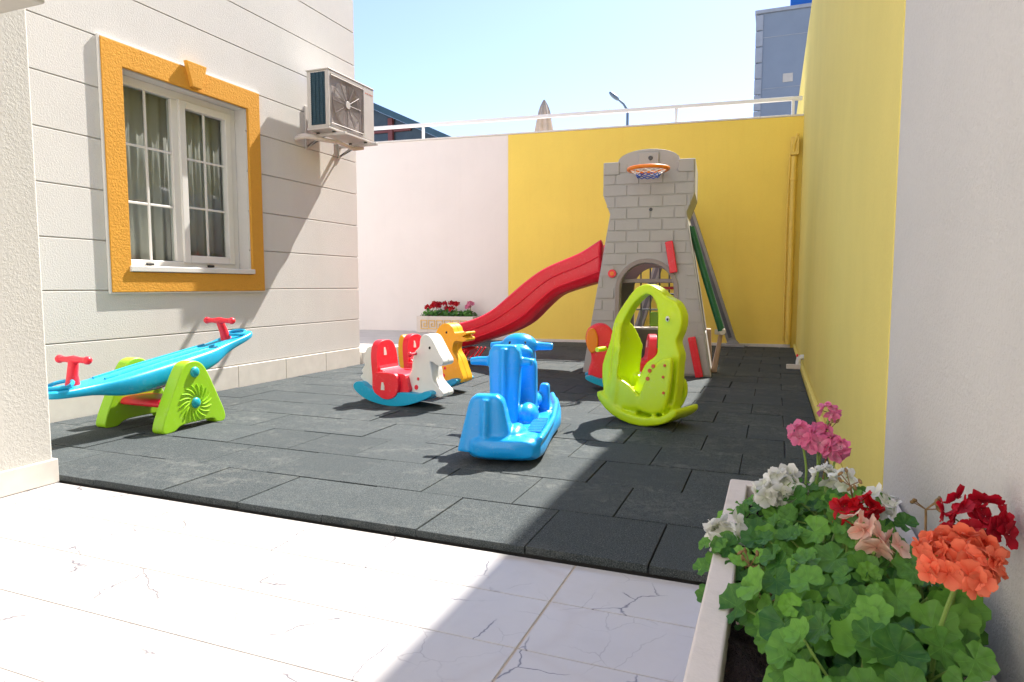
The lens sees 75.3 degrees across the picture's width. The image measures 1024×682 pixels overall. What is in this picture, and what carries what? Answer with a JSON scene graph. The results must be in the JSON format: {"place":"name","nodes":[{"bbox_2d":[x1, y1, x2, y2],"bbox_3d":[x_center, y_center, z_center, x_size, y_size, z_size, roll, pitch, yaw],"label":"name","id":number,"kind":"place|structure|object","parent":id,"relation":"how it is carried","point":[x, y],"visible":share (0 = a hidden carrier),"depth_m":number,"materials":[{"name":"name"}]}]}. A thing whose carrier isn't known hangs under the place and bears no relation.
{"place":"outdoors","nodes":[
{"label":"outdoors","id":0,"kind":"place"},
{"bbox_2d":[0,0,359,497],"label":"house","id":1,"kind":"structure","parent":0,"point":[280,280],"depth_m":5.15,"materials":[{"name":"white paint"}]},
{"bbox_2d":[0,0,44,13],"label":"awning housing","id":2,"kind":"object","parent":1,"relation":"attached to","point":[9,5],"visible":1,"depth_m":2.24,"materials":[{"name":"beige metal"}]},
{"bbox_2d":[123,86,171,260],"bbox_3d":[-2.975,-1.217,5.116,0.036,1.870,0.780,2,5,22],"label":"curtain","id":3,"kind":"object","parent":1,"relation":"hanging from","point":[158,174],"visible":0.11,"depth_m":5.29,"materials":[{"name":"white fabric"}]},
{"bbox_2d":[95,33,265,293],"bbox_3d":[-2.646,-1.308,5.395,0.250,1.827,1.551,2,5,22],"label":"window","id":4,"kind":"structure","parent":1,"relation":"in","point":[126,275],"depth_m":5.35,"materials":[{"name":"orange paint"}]},
{"bbox_2d":[185,111,224,256],"bbox_3d":[-2.678,-1.281,5.872,0.033,1.870,0.791,2,5,22],"label":"curtain","id":5,"kind":"object","parent":1,"relation":"hanging from","point":[196,188],"visible":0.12,"depth_m":5.82,"materials":[{"name":"white fabric"}]},
{"bbox_2d":[294,67,377,158],"bbox_3d":[-1.750,-2.294,6.766,0.480,0.720,0.846,2,5,22],"label":"air conditioner","id":6,"kind":"object","parent":1,"relation":"attached to","point":[339,108],"visible":1,"depth_m":6.59,"materials":[{"name":"white metal"}]},
{"bbox_2d":[0,483,700,681],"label":"tile floor","id":7,"kind":"structure","parent":0,"point":[351,605],"depth_m":1.94,"materials":[{"name":"white tile"}]},
{"bbox_2d":[0,504,575,681],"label":"floor grout","id":8,"kind":"object","parent":7,"relation":"in","point":[505,664],"visible":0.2,"depth_m":1.79,"materials":[{"name":"concrete"}]},
{"bbox_2d":[683,479,996,681],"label":"planter","id":9,"kind":"object","parent":7,"relation":"on","point":[722,649],"visible":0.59,"depth_m":1.12,"materials":[{"name":"concrete"}]},
{"bbox_2d":[693,508,824,608],"bbox_3d":[0.531,0.457,1.359,0.290,0.164,0.368,-1,5,-13],"label":"geranium","id":10,"kind":"object","parent":9,"relation":"in","point":[723,537],"visible":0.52,"depth_m":1.40,"materials":[{"name":"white plant"}]},
{"bbox_2d":[716,463,826,547],"bbox_3d":[0.656,0.397,1.661,0.290,0.204,0.269,2,5,22],"label":"geranium","id":11,"kind":"object","parent":9,"relation":"on","point":[774,485],"visible":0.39,"depth_m":1.61,"materials":[{"name":"white plant"}]},
{"bbox_2d":[756,401,851,508],"bbox_3d":[0.793,0.323,1.764,0.270,0.315,0.264,2,5,22],"label":"geranium","id":12,"kind":"object","parent":9,"relation":"on","point":[814,438],"visible":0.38,"depth_m":1.76,"materials":[{"name":"pink plant"}]},
{"bbox_2d":[789,676,831,681],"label":"geranium","id":13,"kind":"object","parent":9,"relation":"in","point":[826,679],"visible":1,"depth_m":0.82,"materials":[{"name":"green plant"}]},
{"bbox_2d":[719,509,928,668],"bbox_3d":[0.531,0.418,1.107,0.311,0.246,0.338,-1,5,-16],"label":"geranium","id":14,"kind":"object","parent":9,"relation":"in","point":[796,594],"visible":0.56,"depth_m":1.12,"materials":[{"name":"green plant"}]},
{"bbox_2d":[756,490,912,589],"bbox_3d":[0.652,0.410,1.313,0.319,0.217,0.311,2,5,22],"label":"geranium","id":15,"kind":"object","parent":9,"relation":"in","point":[817,530],"visible":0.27,"depth_m":1.33,"materials":[{"name":"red plant"}]},
{"bbox_2d":[778,461,918,543],"bbox_3d":[0.761,0.384,1.512,0.275,0.234,0.285,-4,7,-43],"label":"geranium","id":16,"kind":"object","parent":9,"relation":"in","point":[849,487],"visible":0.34,"depth_m":1.48,"materials":[{"name":"white plant"}]},
{"bbox_2d":[762,522,1010,681],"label":"geranium","id":17,"kind":"object","parent":9,"relation":"in","point":[870,642],"visible":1,"depth_m":0.88,"materials":[{"name":"plant"}]},
{"bbox_2d":[820,484,1018,680],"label":"geranium","id":18,"kind":"object","parent":9,"relation":"in","point":[974,616],"visible":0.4,"depth_m":1.00,"materials":[{"name":"green plant"}]},
{"bbox_2d":[359,330,432,363],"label":"path","id":19,"kind":"structure","parent":0,"point":[368,338],"depth_m":10.01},
{"bbox_2d":[417,315,479,332],"bbox_3d":[-1.045,-0.276,10.873,0.980,0.269,0.352,1,5,16],"label":"planter","id":20,"kind":"object","parent":19,"relation":"on","point":[429,324],"visible":0.68,"depth_m":10.76,"materials":[{"name":"concrete"}]},
{"bbox_2d":[420,301,437,315],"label":"geranium","id":21,"kind":"object","parent":20,"relation":"on","point":[427,312],"visible":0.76,"depth_m":10.91,"materials":[{"name":"red plant"}]},
{"bbox_2d":[433,301,445,315],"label":"geranium","id":22,"kind":"object","parent":20,"relation":"on","point":[438,304],"visible":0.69,"depth_m":10.84,"materials":[{"name":"red plant"}]},
{"bbox_2d":[439,300,454,315],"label":"geranium","id":23,"kind":"object","parent":20,"relation":"on","point":[446,308],"visible":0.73,"depth_m":10.81,"materials":[{"name":"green plant"}]},
{"bbox_2d":[448,301,464,316],"bbox_3d":[-0.880,-0.502,10.800,0.260,0.307,0.281,4,6,38],"label":"geranium","id":24,"kind":"object","parent":20,"relation":"on","point":[456,304],"visible":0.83,"depth_m":10.75,"materials":[{"name":"red plant"}]},
{"bbox_2d":[459,301,476,316],"bbox_3d":[-0.725,-0.502,10.752,0.305,0.314,0.290,2,5,22],"label":"geranium","id":25,"kind":"object","parent":20,"relation":"on","point":[468,310],"visible":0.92,"depth_m":10.71,"materials":[{"name":"pink plant"}]},
{"bbox_2d":[373,103,450,141],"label":"building","id":26,"kind":"structure","parent":0,"point":[381,118],"depth_m":22.52,"materials":[{"name":"blue glass"}]},
{"bbox_2d":[50,340,828,582],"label":"rubber floor","id":27,"kind":"structure","parent":0,"point":[597,483],"depth_m":3.40,"materials":[{"name":"grey rubber"}]},
{"bbox_2d":[48,317,251,433],"bbox_3d":[-2.287,0.207,4.306,0.620,0.677,1.540,2,5,22],"label":"seesaw","id":28,"kind":"object","parent":27,"relation":"on","point":[129,387],"visible":0.94,"depth_m":4.19,"materials":[{"name":"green plastic"}]},
{"bbox_2d":[353,333,453,405],"bbox_3d":[-0.811,0.207,5.043,0.791,0.546,0.340,3,5,27],"label":"rocking horse","id":29,"kind":"object","parent":27,"relation":"on","point":[387,379],"visible":1,"depth_m":4.92},
{"bbox_2d":[398,323,474,386],"bbox_3d":[-0.684,0.131,5.699,0.783,0.588,0.340,3,5,27],"label":"rocking duck","id":30,"kind":"object","parent":27,"relation":"on","point":[457,371],"visible":0.62,"depth_m":5.55},
{"bbox_2d":[458,333,560,460],"bbox_3d":[0.032,0.274,3.938,0.487,0.594,1.350,1,5,9],"label":"double rocker","id":31,"kind":"object","parent":27,"relation":"on","point":[514,414],"visible":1,"depth_m":3.69,"materials":[{"name":"blue plastic"}]},
{"bbox_2d":[459,149,725,377],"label":"play castle","id":32,"kind":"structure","parent":27,"relation":"on","point":[650,196],"depth_m":6.65,"materials":[{"name":"grey plastic"}]},
{"bbox_2d":[585,323,657,386],"bbox_3d":[1.016,0.134,5.720,0.767,0.577,0.360,0,5,6],"label":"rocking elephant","id":33,"kind":"object","parent":27,"relation":"on","point":[598,334],"visible":0.46,"depth_m":5.64},
{"bbox_2d":[595,284,697,425],"bbox_3d":[0.874,0.082,4.354,0.619,0.904,0.480,4,6,41],"label":"hoop rocker","id":34,"kind":"object","parent":27,"relation":"on","point":[654,392],"visible":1,"depth_m":4.24,"materials":[{"name":"plastic"}]},
{"bbox_2d":[635,212,744,346],"bbox_3d":[2.187,-0.944,8.954,1.780,2.178,2.170,2,5,22],"label":"swing frame","id":35,"kind":"object","parent":27,"relation":"on","point":[731,340],"visible":0.36,"depth_m":9.64,"materials":[{"name":"paint"}]},
{"bbox_2d":[535,100,552,130],"bbox_3d":[0.648,-3.747,13.459,0.500,2.215,0.500,2,5,22],"label":"parasol","id":36,"kind":"object","parent":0,"point":[544,124],"visible":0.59,"depth_m":13.30,"materials":[{"name":"fabric"}]},
{"bbox_2d":[353,0,789,137],"label":"sky","id":37,"kind":"structure","parent":0,"point":[423,61],"materials":[{"name":"blue"}]},
{"bbox_2d":[609,92,628,124],"bbox_3d":[5.550,-8.699,34.721,1.068,8.526,0.321,1,5,15],"label":"street lamp","id":38,"kind":"object","parent":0,"point":[614,96],"visible":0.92,"depth_m":34.36,"materials":[{"name":"grey metal"}]},
{"bbox_2d":[753,0,811,116],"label":"office block","id":39,"kind":"structure","parent":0,"point":[781,39],"depth_m":19.86,"materials":[{"name":"glass"}]},
{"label":"ground","id":40,"kind":"structure","parent":0,"visible":0},
{"bbox_2d":[53,353,828,584],"bbox_3d":[0.395,0.384,6.648,4.700,0.034,8.350,2,5,22],"label":"rubber underlay","id":41,"kind":"object","parent":40,"relation":"on","point":[525,555],"visible":0.08,"depth_m":2.49,"materials":[{"name":"black rubber"}]},
{"bbox_2d":[356,114,803,347],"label":"boundary wall","id":42,"kind":"structure","parent":40,"relation":"on","point":[486,223],"depth_m":10.52,"materials":[{"name":"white paint"}]},
{"bbox_2d":[374,96,802,138],"bbox_3d":[-1.120,-3.474,10.947,10.920,0.268,0.080,1,5,16],"label":"railing","id":43,"kind":"object","parent":42,"relation":"on","point":[793,99],"visible":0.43,"depth_m":10.20,"materials":[{"name":"white metal"}]},
{"bbox_2d":[782,133,799,343],"bbox_3d":[3.975,-1.436,9.476,0.140,2.976,0.130,2,5,22],"label":"drainpipe","id":44,"kind":"object","parent":42,"relation":"attached to","point":[791,204],"visible":1,"depth_m":9.46,"materials":[{"name":"yellow metal"}]},
{"bbox_2d":[793,0,1023,681],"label":"side wall","id":45,"kind":"structure","parent":40,"relation":"on","point":[909,345],"depth_m":1.61,"materials":[{"name":"paint"}]},
{"bbox_2d":[786,354,803,368],"bbox_3d":[3.050,0.221,7.160,0.172,0.161,0.078,2,5,22],"label":"pipe stub","id":46,"kind":"object","parent":45,"relation":"attached to","point":[797,364],"visible":0.92,"depth_m":7.13,"materials":[{"name":"white plastic"}]}
]}

